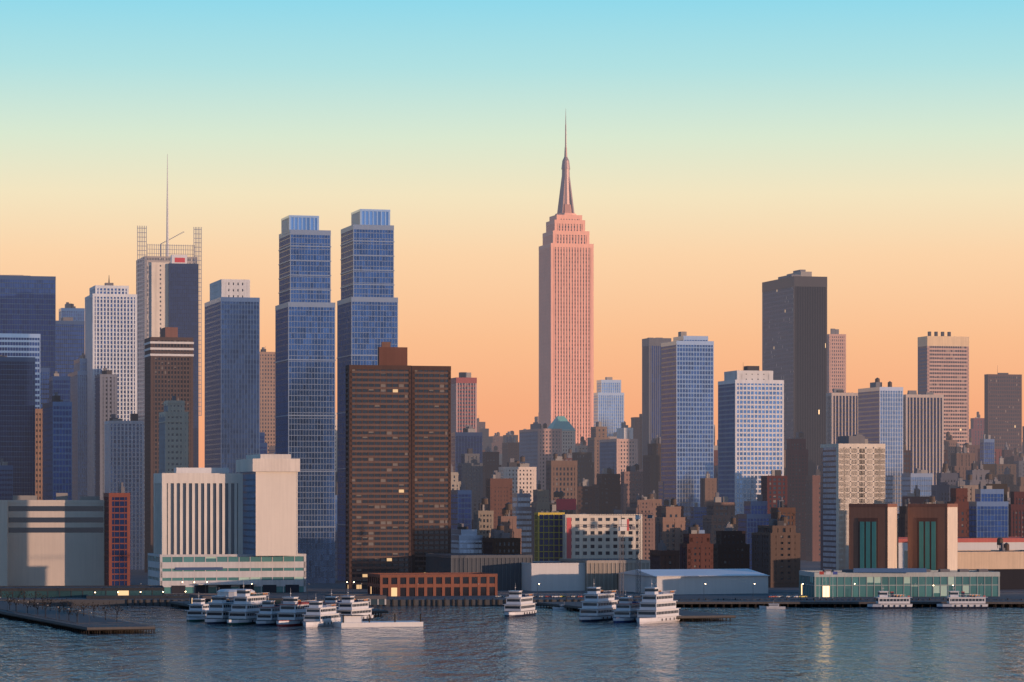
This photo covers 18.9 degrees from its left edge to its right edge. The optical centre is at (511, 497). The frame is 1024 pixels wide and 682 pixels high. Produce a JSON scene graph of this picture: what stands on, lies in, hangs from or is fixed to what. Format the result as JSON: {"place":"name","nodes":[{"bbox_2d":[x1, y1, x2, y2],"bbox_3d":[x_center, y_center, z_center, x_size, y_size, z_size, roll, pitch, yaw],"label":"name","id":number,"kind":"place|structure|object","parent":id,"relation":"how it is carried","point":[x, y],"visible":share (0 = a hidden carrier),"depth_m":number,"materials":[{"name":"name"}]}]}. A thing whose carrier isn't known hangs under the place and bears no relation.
{"place":"outdoors","nodes":[
{"label":"outdoors","id":0,"kind":"place"},
{"bbox_2d":[56,317,84,375],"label":"blue tower","id":1,"kind":"structure","parent":0,"point":[70,340],"depth_m":2505.08,"materials":[{"name":"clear glass"}]},
{"bbox_2d":[85,280,136,495],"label":"white tower","id":2,"kind":"structure","parent":0,"point":[110,326],"depth_m":2305.42,"materials":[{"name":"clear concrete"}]},
{"bbox_2d":[104,482,129,585],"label":"building","id":3,"kind":"structure","parent":0,"point":[116,539],"depth_m":1791.88,"materials":[{"name":"red brick"}]},
{"bbox_2d":[104,414,143,569],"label":"building","id":4,"kind":"structure","parent":0,"point":[124,452],"depth_m":2204.36,"materials":[{"name":"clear glass"}]},
{"bbox_2d":[144,327,193,572],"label":"brown tower","id":5,"kind":"structure","parent":0,"point":[168,355],"depth_m":2104.35,"materials":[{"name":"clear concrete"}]},
{"bbox_2d":[136,154,201,551],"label":"skyscraper","id":6,"kind":"structure","parent":0,"point":[142,278],"depth_m":2907.75,"materials":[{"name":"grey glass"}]},
{"bbox_2d":[204,279,259,472],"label":"blue tower","id":7,"kind":"structure","parent":0,"point":[232,371],"depth_m":2104.60,"materials":[{"name":"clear glass"}]},
{"bbox_2d":[236,454,299,555],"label":"hotel tower","id":8,"kind":"structure","parent":0,"point":[270,504],"depth_m":1668.77,"materials":[{"name":"beige concrete"}]},
{"bbox_2d":[275,215,335,582],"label":"silver tower","id":9,"kind":"structure","parent":0,"point":[305,360],"depth_m":1854.77,"materials":[{"name":"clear glass"}]},
{"bbox_2d":[337,209,397,580],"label":"silver tower","id":10,"kind":"structure","parent":0,"point":[367,314],"depth_m":1886.48,"materials":[{"name":"clear glass"}]},
{"bbox_2d":[0,605,1023,681],"bbox_3d":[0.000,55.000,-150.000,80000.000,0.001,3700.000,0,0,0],"label":"water","id":11,"kind":"structure","parent":0,"point":[749,643],"depth_m":1116.43,"materials":[{"name":"blue liquid"}]},
{"bbox_2d":[0,586,155,633],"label":"pier","id":12,"kind":"structure","parent":11,"relation":"in","point":[42,615],"depth_m":1326.63,"materials":[{"name":"grey concrete"}]},
{"bbox_2d":[204,592,233,623],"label":"ferry","id":13,"kind":"object","parent":11,"relation":"on","point":[219,608],"visible":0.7,"depth_m":1337.98,"materials":[{"name":"white metal"}]},
{"bbox_2d":[227,581,268,624],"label":"ferry","id":14,"kind":"object","parent":11,"relation":"on","point":[246,605],"visible":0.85,"depth_m":1331.85,"materials":[{"name":"white metal"}]},
{"bbox_2d":[276,588,314,625],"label":"ferry","id":15,"kind":"object","parent":11,"relation":"on","point":[292,611],"visible":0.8,"depth_m":1314.69,"materials":[{"name":"white metal"}]},
{"bbox_2d":[303,601,340,626],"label":"ferry","id":16,"kind":"object","parent":11,"relation":"on","point":[318,614],"visible":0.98,"depth_m":1306.45,"materials":[{"name":"white metal"}]},
{"bbox_2d":[336,592,373,620],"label":"ferry","id":17,"kind":"object","parent":11,"relation":"on","point":[350,605],"visible":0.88,"depth_m":1361.11,"materials":[{"name":"white metal"}]},
{"bbox_2d":[333,614,422,626],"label":"barge","id":18,"kind":"object","parent":11,"relation":"on","point":[351,621],"visible":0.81,"depth_m":1302.29},
{"bbox_2d":[503,587,536,616],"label":"ferry","id":19,"kind":"object","parent":11,"relation":"on","point":[518,604],"visible":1,"depth_m":1418.83,"materials":[{"name":"white metal"}]},
{"bbox_2d":[578,587,617,621],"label":"ferry","id":20,"kind":"object","parent":11,"relation":"on","point":[598,604],"visible":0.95,"depth_m":1366.27,"materials":[{"name":"white metal"}]},
{"bbox_2d":[612,590,641,622],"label":"ferry","id":21,"kind":"object","parent":11,"relation":"on","point":[627,608],"visible":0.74,"depth_m":1353.56,"materials":[{"name":"white metal"}]},
{"bbox_2d":[536,602,735,620],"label":"ferry pier","id":22,"kind":"structure","parent":11,"relation":"in","point":[688,615],"depth_m":1388.93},
{"bbox_2d":[636,587,680,623],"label":"ferry","id":23,"kind":"object","parent":11,"relation":"on","point":[656,606],"visible":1,"depth_m":1344.02,"materials":[{"name":"white metal"}]},
{"bbox_2d":[867,591,912,608],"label":"ferry","id":24,"kind":"object","parent":11,"relation":"on","point":[885,601],"visible":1,"depth_m":1517.28,"materials":[{"name":"white metal"}]},
{"bbox_2d":[937,591,987,607],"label":"ferry","id":25,"kind":"object","parent":11,"relation":"on","point":[954,600],"visible":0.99,"depth_m":1519.24,"materials":[{"name":"white metal"}]},
{"bbox_2d":[0,552,1023,604],"bbox_3d":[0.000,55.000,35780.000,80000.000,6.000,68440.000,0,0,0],"label":"ground","id":26,"kind":"structure","parent":0,"point":[137,577],"depth_m":1592.04,"materials":[{"name":"grey concrete"}]},
{"bbox_2d":[0,500,7,585],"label":"building","id":27,"kind":"structure","parent":26,"relation":"on","point":[3,542],"depth_m":1782.32,"materials":[{"name":"grey concrete"}]},
{"bbox_2d":[0,355,34,494],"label":"navy tower","id":28,"kind":"structure","parent":26,"relation":"on","point":[17,413],"depth_m":2056.13,"materials":[{"name":"blue glass"}]},
{"bbox_2d":[0,333,40,408],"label":"skyscraper","id":29,"kind":"structure","parent":26,"relation":"on","point":[18,345],"depth_m":2259.55,"materials":[{"name":"blue glass"}]},
{"bbox_2d":[0,275,55,376],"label":"tower","id":30,"kind":"structure","parent":26,"relation":"on","point":[27,304],"depth_m":2360.73,"materials":[{"name":"blue glass"}]},
{"bbox_2d":[35,409,42,499],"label":"skyscraper","id":31,"kind":"structure","parent":26,"relation":"on","point":[39,453],"depth_m":2088.99,"materials":[{"name":"brown"}]},
{"bbox_2d":[8,493,103,585],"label":"building","id":32,"kind":"structure","parent":26,"relation":"on","point":[59,541],"depth_m":1804.02,"materials":[{"name":"beige concrete"}]},
{"bbox_2d":[42,392,71,499],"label":"skyscraper","id":33,"kind":"structure","parent":26,"relation":"on","point":[57,444],"depth_m":1999.43,"materials":[{"name":"blue glass"}]},
{"bbox_2d":[68,353,86,499],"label":"skyscraper","id":34,"kind":"structure","parent":26,"relation":"on","point":[78,387],"depth_m":2330.18,"materials":[{"name":"grey glass"}]},
{"bbox_2d":[0,585,163,597],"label":"pier","id":35,"kind":"structure","parent":26,"relation":"on","point":[65,591],"depth_m":1594.22,"materials":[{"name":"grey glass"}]},
{"bbox_2d":[95,368,117,499],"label":"skyscraper","id":36,"kind":"structure","parent":26,"relation":"on","point":[106,393],"depth_m":2277.08,"materials":[{"name":"grey concrete"}]},
{"bbox_2d":[149,262,168,336],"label":"cream tower","id":37,"kind":"structure","parent":26,"relation":"on","point":[158,296],"depth_m":2601.37,"materials":[{"name":"beige concrete"}]},
{"bbox_2d":[159,396,188,472],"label":"skyscraper","id":38,"kind":"structure","parent":26,"relation":"on","point":[173,435],"depth_m":1957.80,"materials":[{"name":"grey concrete"}]},
{"bbox_2d":[168,255,198,467],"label":"navy tower","id":39,"kind":"structure","parent":26,"relation":"on","point":[183,296],"depth_m":2605.31,"materials":[{"name":"blue glass"}]},
{"bbox_2d":[148,553,305,592],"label":"hotel podium","id":40,"kind":"object","parent":26,"relation":"on","point":[280,572],"visible":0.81,"depth_m":1670.60,"materials":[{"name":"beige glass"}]},
{"bbox_2d":[154,468,242,554],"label":"hotel wing","id":41,"kind":"structure","parent":40,"relation":"on","point":[198,510],"depth_m":1671.59,"materials":[{"name":"white concrete"}]},
{"bbox_2d":[260,347,274,452],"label":"tan tower","id":42,"kind":"structure","parent":26,"relation":"on","point":[267,393],"depth_m":2601.92,"materials":[{"name":"brown concrete"}]},
{"bbox_2d":[345,342,410,588],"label":"building","id":43,"kind":"structure","parent":26,"relation":"on","point":[378,468],"depth_m":1744.45,"materials":[{"name":"brown brick"}]},
{"bbox_2d":[411,366,450,572],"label":"building","id":44,"kind":"structure","parent":26,"relation":"on","point":[430,459],"depth_m":1777.50,"materials":[{"name":"brown brick"}]},
{"bbox_2d":[367,572,497,595],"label":"waterfront building","id":45,"kind":"structure","parent":26,"relation":"on","point":[431,584],"depth_m":1618.56,"materials":[{"name":"brown brick"}]},
{"bbox_2d":[451,482,471,528],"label":"building","id":46,"kind":"structure","parent":26,"relation":"on","point":[461,505],"depth_m":2112.99,"materials":[{"name":"blue glass"}]},
{"bbox_2d":[451,372,476,432],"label":"building","id":47,"kind":"structure","parent":26,"relation":"on","point":[463,399],"depth_m":2752.70,"materials":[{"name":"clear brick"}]},
{"bbox_2d":[451,425,481,471],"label":"building","id":48,"kind":"structure","parent":26,"relation":"on","point":[465,439],"depth_m":2473.16,"materials":[{"name":"blue glass"}]},
{"bbox_2d":[451,523,482,552],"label":"building","id":49,"kind":"structure","parent":26,"relation":"on","point":[464,539],"depth_m":1779.62,"materials":[{"name":"blue glass"}]},
{"bbox_2d":[457,448,482,518],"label":"building","id":50,"kind":"structure","parent":26,"relation":"on","point":[470,470],"depth_m":2307.52,"materials":[{"name":"grey concrete"}]},
{"bbox_2d":[473,497,493,537],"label":"building","id":51,"kind":"structure","parent":26,"relation":"on","point":[482,521],"depth_m":1920.79,"materials":[{"name":"brown concrete"}]},
{"bbox_2d":[485,470,512,528],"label":"building","id":52,"kind":"structure","parent":26,"relation":"on","point":[498,492],"depth_m":2146.43,"materials":[{"name":"brown brick"}]},
{"bbox_2d":[483,524,520,553],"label":"building","id":53,"kind":"structure","parent":26,"relation":"on","point":[499,541],"depth_m":1760.24,"materials":[{"name":"black"}]},
{"bbox_2d":[426,553,584,590],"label":"shed","id":54,"kind":"structure","parent":26,"relation":"on","point":[507,568],"depth_m":1713.42,"materials":[{"name":"grey metal"}]},
{"bbox_2d":[499,455,535,506],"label":"building","id":55,"kind":"structure","parent":26,"relation":"on","point":[522,475],"depth_m":2304.14,"materials":[{"name":"beige concrete"}]},
{"bbox_2d":[512,489,530,554],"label":"building","id":56,"kind":"structure","parent":26,"relation":"on","point":[521,509],"depth_m":2191.14,"materials":[{"name":"blue glass"}]},
{"bbox_2d":[519,422,561,489],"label":"building","id":57,"kind":"structure","parent":26,"relation":"on","point":[539,447],"depth_m":2654.11,"materials":[{"name":"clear glass"}]},
{"bbox_2d":[534,499,564,560],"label":"building","id":58,"kind":"structure","parent":26,"relation":"on","point":[548,535],"depth_m":1852.28,"materials":[{"name":"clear glass"}]},
{"bbox_2d":[546,452,576,513],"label":"building","id":59,"kind":"structure","parent":26,"relation":"on","point":[561,474],"depth_m":2265.87,"materials":[{"name":"brick"}]},
{"bbox_2d":[539,116,593,444],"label":"skyscraper","id":60,"kind":"structure","parent":26,"relation":"on","point":[566,319],"depth_m":3006.97,"materials":[{"name":"beige stone"}]},
{"bbox_2d":[127,583,1023,605],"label":"shore fence and lamps","id":61,"kind":"object","parent":26,"relation":"on","point":[392,598],"visible":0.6,"depth_m":1561.17,"materials":[{"name":"brown"}]},
{"bbox_2d":[572,450,593,485],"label":"building","id":62,"kind":"structure","parent":26,"relation":"on","point":[585,466],"depth_m":2635.37,"materials":[{"name":"concrete"}]},
{"bbox_2d":[577,478,595,513],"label":"building","id":63,"kind":"structure","parent":26,"relation":"on","point":[586,494],"depth_m":2320.83,"materials":[{"name":"concrete"}]},
{"bbox_2d":[164,592,1023,593],"bbox_3d":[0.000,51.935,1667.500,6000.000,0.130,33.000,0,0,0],"label":"seawall","id":64,"kind":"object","parent":26,"relation":"on","point":[508,593],"visible":0.34,"depth_m":1653.99,"materials":[{"name":"grey concrete"}]},
{"bbox_2d":[172,567,298,592],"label":"building windows","id":65,"kind":"structure","parent":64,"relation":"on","point":[201,588],"depth_m":1666.78,"materials":[{"name":"teal glass"}]},
{"bbox_2d":[587,422,609,483],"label":"building","id":66,"kind":"structure","parent":26,"relation":"on","point":[598,432],"depth_m":2761.97,"materials":[{"name":"brown concrete"}]},
{"bbox_2d":[562,514,641,559],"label":"building","id":67,"kind":"structure","parent":26,"relation":"on","point":[580,541],"depth_m":1845.29,"materials":[{"name":"beige concrete"}]},
{"bbox_2d":[559,558,649,590],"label":"beige shed","id":68,"kind":"object","parent":26,"relation":"on","point":[602,573],"visible":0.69,"depth_m":1708.50,"materials":[{"name":"beige metal"}]},
{"bbox_2d":[592,463,620,513],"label":"building","id":69,"kind":"structure","parent":26,"relation":"on","point":[608,493],"depth_m":2337.58,"materials":[{"name":"concrete"}]},
{"bbox_2d":[594,377,623,436],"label":"skyscraper","id":70,"kind":"structure","parent":26,"relation":"on","point":[609,405],"depth_m":3204.05,"materials":[{"name":"glass"}]},
{"bbox_2d":[599,422,637,483],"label":"building","id":71,"kind":"structure","parent":26,"relation":"on","point":[620,452],"depth_m":2503.80,"materials":[{"name":"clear glass"}]},
{"bbox_2d":[620,464,643,513],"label":"building","id":72,"kind":"structure","parent":26,"relation":"on","point":[631,481],"depth_m":2319.26,"materials":[{"name":"concrete"}]},
{"bbox_2d":[626,494,654,559],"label":"building","id":73,"kind":"structure","parent":26,"relation":"on","point":[648,526],"depth_m":2114.43,"materials":[{"name":"brick"}]},
{"bbox_2d":[642,435,660,498],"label":"building","id":74,"kind":"structure","parent":26,"relation":"on","point":[651,461],"depth_m":2541.22,"materials":[{"name":"brick"}]},
{"bbox_2d":[649,540,679,568],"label":"building","id":75,"kind":"structure","parent":26,"relation":"on","point":[662,557],"depth_m":1803.49,"materials":[{"name":"concrete"}]},
{"bbox_2d":[655,497,685,568],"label":"building","id":76,"kind":"structure","parent":26,"relation":"on","point":[670,524],"depth_m":1900.94,"materials":[{"name":"concrete"}]},
{"bbox_2d":[618,569,769,593],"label":"warehouse","id":77,"kind":"structure","parent":26,"relation":"on","point":[716,581],"depth_m":1652.30,"materials":[{"name":"grey metal"}]},
{"bbox_2d":[680,523,712,568],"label":"building","id":78,"kind":"structure","parent":26,"relation":"on","point":[696,549],"depth_m":1754.44,"materials":[{"name":"brick"}]},
{"bbox_2d":[702,493,738,543],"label":"building","id":79,"kind":"structure","parent":26,"relation":"on","point":[719,515],"depth_m":1981.74,"materials":[{"name":"concrete"}]},
{"bbox_2d":[713,516,749,568],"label":"building","id":80,"kind":"structure","parent":26,"relation":"on","point":[731,549],"depth_m":1805.63,"materials":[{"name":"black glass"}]},
{"bbox_2d":[736,494,770,569],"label":"building","id":81,"kind":"structure","parent":26,"relation":"on","point":[752,517],"depth_m":2014.31,"materials":[{"name":"blue glass"}]},
{"bbox_2d":[760,470,787,513],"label":"building","id":82,"kind":"structure","parent":26,"relation":"on","point":[773,484],"depth_m":2082.03,"materials":[{"name":"brick"}]},
{"bbox_2d":[752,510,799,587],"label":"building","id":83,"kind":"structure","parent":26,"relation":"on","point":[776,550],"depth_m":1770.16,"materials":[{"name":"brown brick"}]},
{"bbox_2d":[784,431,808,559],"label":"skyscraper","id":84,"kind":"structure","parent":26,"relation":"on","point":[797,455],"depth_m":2532.43,"materials":[{"name":"brick"}]},
{"bbox_2d":[806,466,820,560],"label":"building","id":85,"kind":"structure","parent":26,"relation":"on","point":[813,517],"depth_m":2488.79,"materials":[{"name":"brick"}]},
{"bbox_2d":[674,600,1023,606],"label":"pier","id":86,"kind":"structure","parent":26,"relation":"on","point":[834,602],"depth_m":1539.84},
{"bbox_2d":[820,434,884,570],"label":"cream slab","id":87,"kind":"object","parent":26,"relation":"on","point":[853,469],"visible":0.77,"depth_m":1955.49,"materials":[{"name":"beige concrete"}]},
{"bbox_2d":[849,504,896,568],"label":"building","id":88,"kind":"structure","parent":26,"relation":"on","point":[872,535],"depth_m":1644.27,"materials":[{"name":"brown brick"}]},
{"bbox_2d":[799,569,999,596],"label":"ferry terminal","id":89,"kind":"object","parent":26,"relation":"on","point":[872,584],"visible":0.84,"depth_m":1605.58,"materials":[{"name":"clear glass"}]},
{"bbox_2d":[902,468,932,496],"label":"building","id":90,"kind":"structure","parent":26,"relation":"on","point":[922,480],"depth_m":2372.32,"materials":[{"name":"glass"}]},
{"bbox_2d":[908,504,957,569],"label":"building","id":91,"kind":"structure","parent":26,"relation":"on","point":[932,536],"depth_m":1654.62,"materials":[{"name":"brown brick"}]},
{"bbox_2d":[931,462,959,503],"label":"building","id":92,"kind":"structure","parent":26,"relation":"on","point":[946,479],"depth_m":2309.61,"materials":[{"name":"concrete"}]},
{"bbox_2d":[947,474,968,536],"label":"building","id":93,"kind":"structure","parent":26,"relation":"on","point":[959,496],"depth_m":1990.09,"materials":[{"name":"brown brick"}]},
{"bbox_2d":[899,537,1023,567],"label":"low building","id":94,"kind":"structure","parent":26,"relation":"on","point":[969,543],"depth_m":1843.61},
{"bbox_2d":[948,442,977,479],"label":"building","id":95,"kind":"structure","parent":26,"relation":"on","point":[963,460],"depth_m":2566.97,"materials":[{"name":"brown brick"}]},
{"bbox_2d":[904,550,1023,589],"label":"building","id":96,"kind":"structure","parent":26,"relation":"on","point":[1008,565],"depth_m":1730.16,"materials":[{"name":"beige concrete"}]},
{"bbox_2d":[969,476,1007,537],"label":"building","id":97,"kind":"structure","parent":26,"relation":"on","point":[988,512],"depth_m":1890.07,"materials":[{"name":"blue glass"}]},
{"bbox_2d":[1008,492,1023,536],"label":"building","id":98,"kind":"structure","parent":26,"relation":"on","point":[1016,517],"depth_m":2003.72,"materials":[{"name":"brick"}]},
{"bbox_2d":[0,0,1023,467],"label":"sky","id":99,"kind":"structure","parent":0,"point":[718,150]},
{"bbox_2d":[642,338,670,468],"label":"tower","id":100,"kind":"structure","parent":0,"point":[651,388],"depth_m":2752.04,"materials":[{"name":"grey glass"}]},
{"bbox_2d":[661,332,713,518],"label":"tower","id":101,"kind":"structure","parent":0,"point":[687,413],"depth_m":2304.45,"materials":[{"name":"blue glass"}]},
{"bbox_2d":[718,366,783,514],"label":"tower","id":102,"kind":"structure","parent":0,"point":[750,426],"depth_m":2105.19,"materials":[{"name":"white glass"}]},
{"bbox_2d":[762,270,826,474],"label":"skyscraper","id":103,"kind":"structure","parent":0,"point":[794,330],"depth_m":2705.90,"materials":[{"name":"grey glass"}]},
{"bbox_2d":[827,329,845,392],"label":"tower","id":104,"kind":"structure","parent":0,"point":[836,359],"depth_m":2951.87,"materials":[{"name":"pink concrete"}]},
{"bbox_2d":[826,389,857,443],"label":"tower","id":105,"kind":"structure","parent":0,"point":[841,413],"depth_m":2502.81,"materials":[{"name":"beige concrete"}]},
{"bbox_2d":[858,377,902,513],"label":"tower","id":106,"kind":"structure","parent":0,"point":[880,414],"depth_m":2403.65,"materials":[{"name":"blue glass"}]},
{"bbox_2d":[903,390,943,484],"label":"tower","id":107,"kind":"structure","parent":0,"point":[923,428],"depth_m":2504.13,"materials":[{"name":"beige concrete"}]},
{"bbox_2d":[918,331,968,451],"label":"tower","id":108,"kind":"structure","parent":0,"point":[943,364],"depth_m":2956.56,"materials":[{"name":"beige concrete"}]},
{"bbox_2d":[984,365,1021,455],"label":"tower","id":109,"kind":"structure","parent":0,"point":[1002,408],"depth_m":3054.77,"materials":[{"name":"brown glass"}]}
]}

